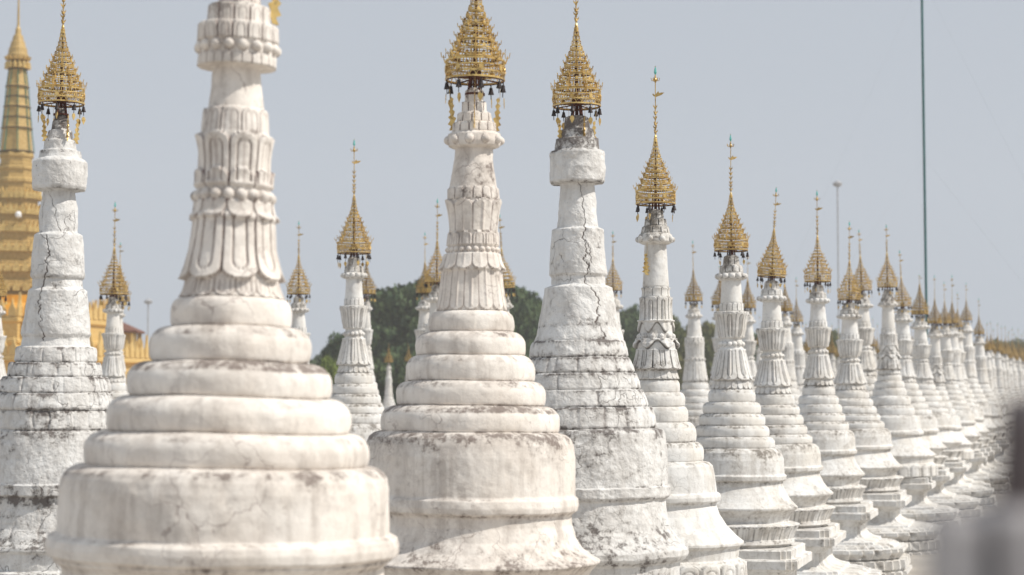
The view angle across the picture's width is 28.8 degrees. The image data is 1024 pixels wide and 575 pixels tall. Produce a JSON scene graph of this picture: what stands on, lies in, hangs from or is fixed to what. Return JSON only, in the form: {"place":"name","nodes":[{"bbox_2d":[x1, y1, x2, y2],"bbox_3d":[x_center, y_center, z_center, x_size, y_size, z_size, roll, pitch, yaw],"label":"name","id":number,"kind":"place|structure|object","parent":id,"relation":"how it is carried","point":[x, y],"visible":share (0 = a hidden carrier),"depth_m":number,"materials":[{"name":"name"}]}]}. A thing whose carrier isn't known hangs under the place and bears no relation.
{"place":"outdoors","nodes":[
{"label":"outdoors","id":0,"kind":"place"},
{"bbox_2d":[123,322,144,348],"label":"pavilion","id":1,"kind":"structure","parent":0,"point":[128,330],"depth_m":127.02,"materials":[{"name":"gold metal"}]},
{"bbox_2d":[0,0,1023,358],"label":"sky","id":2,"kind":"structure","parent":0,"point":[790,82],"materials":[{"name":"grey"}]},
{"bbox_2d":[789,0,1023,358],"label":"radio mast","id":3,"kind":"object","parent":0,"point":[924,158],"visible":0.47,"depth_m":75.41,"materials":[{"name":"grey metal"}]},
{"bbox_2d":[907,494,993,574],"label":"ground","id":4,"kind":"structure","parent":0,"point":[917,563],"depth_m":33.23,"materials":[{"name":"white stone"}]},
{"bbox_2d":[0,231,8,380],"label":"stupa","id":5,"kind":"object","parent":4,"relation":"on","point":[2,346],"visible":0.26,"depth_m":37.95,"materials":[{"name":"metal"}]},
{"bbox_2d":[0,0,112,574],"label":"stupa","id":6,"kind":"object","parent":4,"relation":"on","point":[56,397],"visible":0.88,"depth_m":14.74,"materials":[{"name":"stone"}]},
{"bbox_2d":[0,0,151,375],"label":"golden pagoda","id":7,"kind":"object","parent":4,"relation":"on","point":[20,198],"visible":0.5,"depth_m":111.34,"materials":[{"name":"gold metal"}]},
{"bbox_2d":[97,202,129,399],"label":"stupa","id":8,"kind":"object","parent":4,"relation":"on","point":[112,364],"visible":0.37,"depth_m":39.88,"materials":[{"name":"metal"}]},
{"bbox_2d":[115,242,130,382],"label":"stupa","id":9,"kind":"object","parent":4,"relation":"on","point":[122,301],"visible":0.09,"depth_m":49.90,"materials":[{"name":"metal"}]},
{"bbox_2d":[144,299,151,338],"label":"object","id":10,"kind":"object","parent":4,"relation":"on","point":[148,301],"visible":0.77,"depth_m":170.05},
{"bbox_2d":[45,0,398,574],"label":"stupa","id":11,"kind":"object","parent":4,"relation":"on","point":[225,443],"visible":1,"depth_m":8.70,"materials":[{"name":"stone"}]},
{"bbox_2d":[285,222,311,363],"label":"stupa","id":12,"kind":"object","parent":4,"relation":"on","point":[299,309],"visible":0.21,"depth_m":39.94,"materials":[{"name":"stone"}]},
{"bbox_2d":[312,354,321,361],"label":"tree","id":13,"kind":"object","parent":4,"relation":"on","point":[316,358],"depth_m":205.87,"materials":[{"name":"green plant"}]},
{"bbox_2d":[320,354,338,383],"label":"tree","id":14,"kind":"object","parent":4,"relation":"on","point":[329,365],"visible":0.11,"depth_m":119.48,"materials":[{"name":"green plant"}]},
{"bbox_2d":[315,330,379,365],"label":"tree","id":15,"kind":"object","parent":4,"relation":"on","point":[332,349],"visible":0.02,"depth_m":139.00,"materials":[{"name":"green plant"}]},
{"bbox_2d":[328,139,383,440],"bbox_3d":[-2.373,1.096,29.986,2.881,6.698,2.878,-1,-3,15],"label":"stupa","id":16,"kind":"object","parent":4,"relation":"on","point":[354,389],"visible":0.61,"depth_m":29.82,"materials":[{"name":"stone"}]},
{"bbox_2d":[362,245,381,403],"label":"stupa","id":17,"kind":"object","parent":4,"relation":"on","point":[368,331],"visible":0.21,"depth_m":46.91,"materials":[{"name":"metal"}]},
{"bbox_2d":[383,348,394,409],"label":"stupa","id":18,"kind":"object","parent":4,"relation":"on","point":[388,400],"visible":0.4,"depth_m":97.72,"materials":[{"name":"metal"}]},
{"bbox_2d":[373,342,415,404],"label":"tree","id":19,"kind":"object","parent":4,"relation":"on","point":[398,353],"visible":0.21,"depth_m":132.64,"materials":[{"name":"green plant"}]},
{"bbox_2d":[369,276,438,357],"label":"tree","id":20,"kind":"object","parent":4,"relation":"on","point":[392,313],"visible":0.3,"depth_m":147.76,"materials":[{"name":"green plant"}]},
{"bbox_2d":[404,343,411,380],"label":"stupa","id":21,"kind":"object","parent":4,"relation":"on","point":[408,354],"visible":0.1,"depth_m":101.84,"materials":[{"name":"metal"}]},
{"bbox_2d":[404,301,419,344],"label":"tree","id":22,"kind":"object","parent":4,"relation":"on","point":[411,336],"visible":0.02,"depth_m":144.66,"materials":[{"name":"green plant"}]},
{"bbox_2d":[414,233,431,355],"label":"stupa","id":23,"kind":"object","parent":4,"relation":"on","point":[423,307],"visible":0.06,"depth_m":44.89,"materials":[{"name":"stone"}]},
{"bbox_2d":[424,198,442,331],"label":"stupa","id":24,"kind":"object","parent":4,"relation":"on","point":[432,299],"visible":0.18,"depth_m":37.49,"materials":[{"name":"metal"}]},
{"bbox_2d":[366,0,599,574],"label":"stupa","id":25,"kind":"object","parent":4,"relation":"on","point":[472,458],"visible":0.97,"depth_m":12.54,"materials":[{"name":"stone"}]},
{"bbox_2d":[498,215,515,311],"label":"stupa","id":26,"kind":"object","parent":4,"relation":"on","point":[509,304],"visible":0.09,"depth_m":38.52,"materials":[{"name":"stone"}]},
{"bbox_2d":[504,281,542,357],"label":"tree","id":27,"kind":"object","parent":4,"relation":"on","point":[525,311],"visible":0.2,"depth_m":148.56,"materials":[{"name":"green plant"}]},
{"bbox_2d":[529,0,688,574],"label":"stupa","id":28,"kind":"object","parent":4,"relation":"on","point":[586,378],"visible":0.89,"depth_m":15.12,"materials":[{"name":"stone"}]},
{"bbox_2d":[605,232,623,333],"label":"stupa","id":29,"kind":"object","parent":4,"relation":"on","point":[614,285],"visible":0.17,"depth_m":39.47,"materials":[{"name":"stone"}]},
{"bbox_2d":[619,303,639,372],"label":"tree","id":30,"kind":"object","parent":4,"relation":"on","point":[629,317],"visible":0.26,"depth_m":168.20,"materials":[{"name":"green plant"}]},
{"bbox_2d":[673,313,686,389],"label":"tree","id":31,"kind":"object","parent":4,"relation":"on","point":[680,333],"visible":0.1,"depth_m":158.84,"materials":[{"name":"green plant"}]},
{"bbox_2d":[633,66,747,574],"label":"stupa","id":32,"kind":"object","parent":4,"relation":"on","point":[707,536],"visible":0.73,"depth_m":18.56,"materials":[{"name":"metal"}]},
{"bbox_2d":[680,240,709,426],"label":"stupa","id":33,"kind":"object","parent":4,"relation":"on","point":[695,390],"visible":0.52,"depth_m":43.81,"materials":[{"name":"stone"}]},
{"bbox_2d":[685,320,714,383],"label":"tree","id":34,"kind":"object","parent":4,"relation":"on","point":[708,329],"visible":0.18,"depth_m":164.25,"materials":[{"name":"green plant"}]},
{"bbox_2d":[709,266,720,389],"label":"stupa","id":35,"kind":"object","parent":4,"relation":"on","point":[716,340],"visible":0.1,"depth_m":49.91,"materials":[{"name":"stone"}]},
{"bbox_2d":[742,257,756,390],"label":"stupa","id":36,"kind":"object","parent":4,"relation":"on","point":[750,343],"visible":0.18,"depth_m":47.89,"materials":[{"name":"metal"}]},
{"bbox_2d":[695,134,811,574],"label":"stupa","id":37,"kind":"object","parent":4,"relation":"on","point":[757,506],"visible":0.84,"depth_m":23.15,"materials":[{"name":"stone"}]},
{"bbox_2d":[753,332,762,361],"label":"tree","id":38,"kind":"object","parent":4,"relation":"on","point":[755,338],"visible":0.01,"depth_m":193.40,"materials":[{"name":"green plant"}]},
{"bbox_2d":[755,315,762,368],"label":"stupa","id":39,"kind":"object","parent":4,"relation":"on","point":[759,353],"visible":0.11,"depth_m":98.85,"materials":[{"name":"stone"}]},
{"bbox_2d":[781,274,800,404],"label":"stupa","id":40,"kind":"object","parent":4,"relation":"on","point":[788,352],"visible":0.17,"depth_m":51.83,"materials":[{"name":"stone"}]},
{"bbox_2d":[789,278,804,394],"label":"stupa","id":41,"kind":"object","parent":4,"relation":"on","point":[797,333],"visible":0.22,"depth_m":55.80,"materials":[{"name":"stone"}]},
{"bbox_2d":[803,340,809,365],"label":"stupa","id":42,"kind":"object","parent":4,"relation":"on","point":[806,348],"visible":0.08,"depth_m":99.87,"materials":[{"name":"stone"}]},
{"bbox_2d":[753,187,882,574],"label":"stupa","id":43,"kind":"object","parent":4,"relation":"on","point":[818,533],"visible":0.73,"depth_m":27.07,"materials":[{"name":"stone"}]},
{"bbox_2d":[807,328,841,365],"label":"tree","id":44,"kind":"object","parent":4,"relation":"on","point":[835,335],"visible":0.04,"depth_m":178.28,"materials":[{"name":"green plant"}]},
{"bbox_2d":[828,324,836,387],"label":"stupa","id":45,"kind":"object","parent":4,"relation":"on","point":[832,357],"visible":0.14,"depth_m":91.77,"materials":[{"name":"stone"}]},
{"bbox_2d":[832,180,841,356],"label":"lamp mast","id":46,"kind":"object","parent":4,"relation":"on","point":[837,183],"visible":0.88,"depth_m":150.38,"materials":[{"name":"grey metal"}]},
{"bbox_2d":[835,327,840,369],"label":"stupa","id":47,"kind":"object","parent":4,"relation":"on","point":[837,362],"visible":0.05,"depth_m":103.90,"materials":[{"name":"stone"}]},
{"bbox_2d":[797,191,912,574],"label":"stupa","id":48,"kind":"object","parent":4,"relation":"on","point":[842,473],"visible":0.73,"depth_m":31.96,"materials":[{"name":"stone"}]},
{"bbox_2d":[851,230,877,397],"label":"stupa","id":49,"kind":"object","parent":4,"relation":"on","point":[866,357],"visible":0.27,"depth_m":42.86,"materials":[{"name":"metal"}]},
{"bbox_2d":[870,317,877,374],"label":"stupa","id":50,"kind":"object","parent":4,"relation":"on","point":[874,344],"visible":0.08,"depth_m":87.90,"materials":[{"name":"stone"}]},
{"bbox_2d":[874,323,879,363],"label":"stupa","id":51,"kind":"object","parent":4,"relation":"on","point":[877,350],"visible":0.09,"depth_m":100.84,"materials":[{"name":"stone"}]},
{"bbox_2d":[834,221,923,555],"bbox_3d":[6.291,1.797,36.959,3.369,6.090,3.372,-1,-3,15],"label":"stupa","id":52,"kind":"object","parent":4,"relation":"on","point":[879,465],"visible":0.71,"depth_m":36.36,"materials":[{"name":"stone"}]},
{"bbox_2d":[870,225,958,521],"bbox_3d":[7.980,1.889,41.960,2.846,6.471,2.847,-1,-3,15],"label":"stupa","id":53,"kind":"object","parent":4,"relation":"on","point":[913,454],"visible":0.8,"depth_m":41.46,"materials":[{"name":"stone"}]},
{"bbox_2d":[894,250,980,511],"bbox_3d":[9.187,2.258,46.945,3.685,6.298,3.687,-1,-3,15],"label":"stupa","id":54,"kind":"object","parent":4,"relation":"on","point":[938,494],"visible":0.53,"depth_m":46.49,"materials":[{"name":"stone"}]},
{"bbox_2d":[910,274,994,500],"bbox_3d":[10.685,2.667,51.933,3.773,6.026,3.771,-1,-3,15],"label":"stupa","id":55,"kind":"object","parent":4,"relation":"on","point":[950,440],"visible":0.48,"depth_m":51.46,"materials":[{"name":"stone"}]},
{"bbox_2d":[927,275,992,494],"bbox_3d":[11.877,2.772,55.934,3.110,6.271,3.109,-1,-3,15],"label":"stupa","id":56,"kind":"object","parent":4,"relation":"on","point":[934,335],"visible":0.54,"depth_m":55.73,"materials":[{"name":"stone"}]},
{"bbox_2d":[938,285,995,493],"bbox_3d":[13.087,2.971,59.926,3.765,6.330,3.763,-1,-3,15],"label":"stupa","id":57,"kind":"object","parent":4,"relation":"on","point":[969,431],"visible":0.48,"depth_m":59.42,"materials":[{"name":"stone"}]},
{"bbox_2d":[947,276,995,473],"bbox_3d":[14.135,2.966,63.936,3.640,6.804,3.634,-1,-3,15],"label":"stupa","id":58,"kind":"object","parent":4,"relation":"on","point":[957,364],"visible":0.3,"depth_m":63.70,"materials":[{"name":"stone"}]},
{"bbox_2d":[924,393,1023,574],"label":"stone post","id":59,"kind":"object","parent":4,"relation":"on","point":[981,538],"visible":1,"depth_m":1.28,"materials":[{"name":"white stone"}]},
{"bbox_2d":[954,292,995,468],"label":"stupa","id":60,"kind":"object","parent":4,"relation":"on","point":[961,336],"visible":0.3,"depth_m":65.58,"materials":[{"name":"stone"}]},
{"bbox_2d":[960,289,997,464],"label":"stupa","id":61,"kind":"object","parent":4,"relation":"on","point":[973,381],"visible":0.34,"depth_m":67.61,"materials":[{"name":"stone"}]},
{"bbox_2d":[973,298,997,458],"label":"stupa","id":62,"kind":"object","parent":4,"relation":"on","point":[981,363],"visible":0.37,"depth_m":75.70,"materials":[{"name":"stone"}]},
{"bbox_2d":[984,324,997,401],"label":"stupa","id":63,"kind":"object","parent":4,"relation":"on","point":[989,368],"visible":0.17,"depth_m":85.79,"materials":[{"name":"stone"}]},
{"bbox_2d":[986,321,1000,398],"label":"stupa","id":64,"kind":"object","parent":4,"relation":"on","point":[997,393],"visible":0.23,"depth_m":91.76,"materials":[{"name":"stone"}]},
{"bbox_2d":[993,322,1005,396],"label":"stupa","id":65,"kind":"object","parent":4,"relation":"on","point":[999,372],"visible":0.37,"depth_m":96.77,"materials":[{"name":"stone"}]},
{"bbox_2d":[984,337,1015,358],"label":"tree","id":66,"kind":"object","parent":4,"relation":"on","point":[1010,342],"visible":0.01,"depth_m":242.36,"materials":[{"name":"green plant"}]},
{"bbox_2d":[999,326,1008,393],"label":"stupa","id":67,"kind":"object","parent":4,"relation":"on","point":[1002,352],"visible":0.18,"depth_m":101.74,"materials":[{"name":"stone"}]},
{"bbox_2d":[1003,327,1012,392],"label":"stupa","id":68,"kind":"object","parent":4,"relation":"on","point":[1007,359],"visible":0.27,"depth_m":107.71,"materials":[{"name":"stone"}]},
{"bbox_2d":[1007,332,1014,392],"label":"stupa","id":69,"kind":"object","parent":4,"relation":"on","point":[1011,374],"visible":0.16,"depth_m":111.75,"materials":[{"name":"stone"}]},
{"bbox_2d":[1009,341,1019,392],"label":"stupa","id":70,"kind":"object","parent":4,"relation":"on","point":[1014,371],"visible":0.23,"depth_m":117.71,"materials":[{"name":"stone"}]},
{"bbox_2d":[1010,333,1020,392],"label":"stupa","id":71,"kind":"object","parent":4,"relation":"on","point":[1016,358],"visible":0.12,"depth_m":123.81,"materials":[{"name":"stone"}]},
{"bbox_2d":[1009,338,1022,348],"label":"tree","id":72,"kind":"object","parent":4,"relation":"on","point":[1017,341],"depth_m":245.81,"materials":[{"name":"green plant"}]},
{"bbox_2d":[1015,330,1023,392],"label":"stupa","id":73,"kind":"object","parent":4,"relation":"on","point":[1020,372],"visible":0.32,"depth_m":127.72,"materials":[{"name":"stone"}]},
{"bbox_2d":[1017,341,1023,361],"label":"tree","id":74,"kind":"object","parent":4,"relation":"on","point":[1022,343],"visible":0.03,"depth_m":237.23,"materials":[{"name":"green plant"}]},
{"bbox_2d":[1020,333,1023,381],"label":"stupa","id":75,"kind":"object","parent":4,"relation":"on","point":[1022,363],"visible":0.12,"depth_m":131.76,"materials":[{"name":"stone"}]}
]}

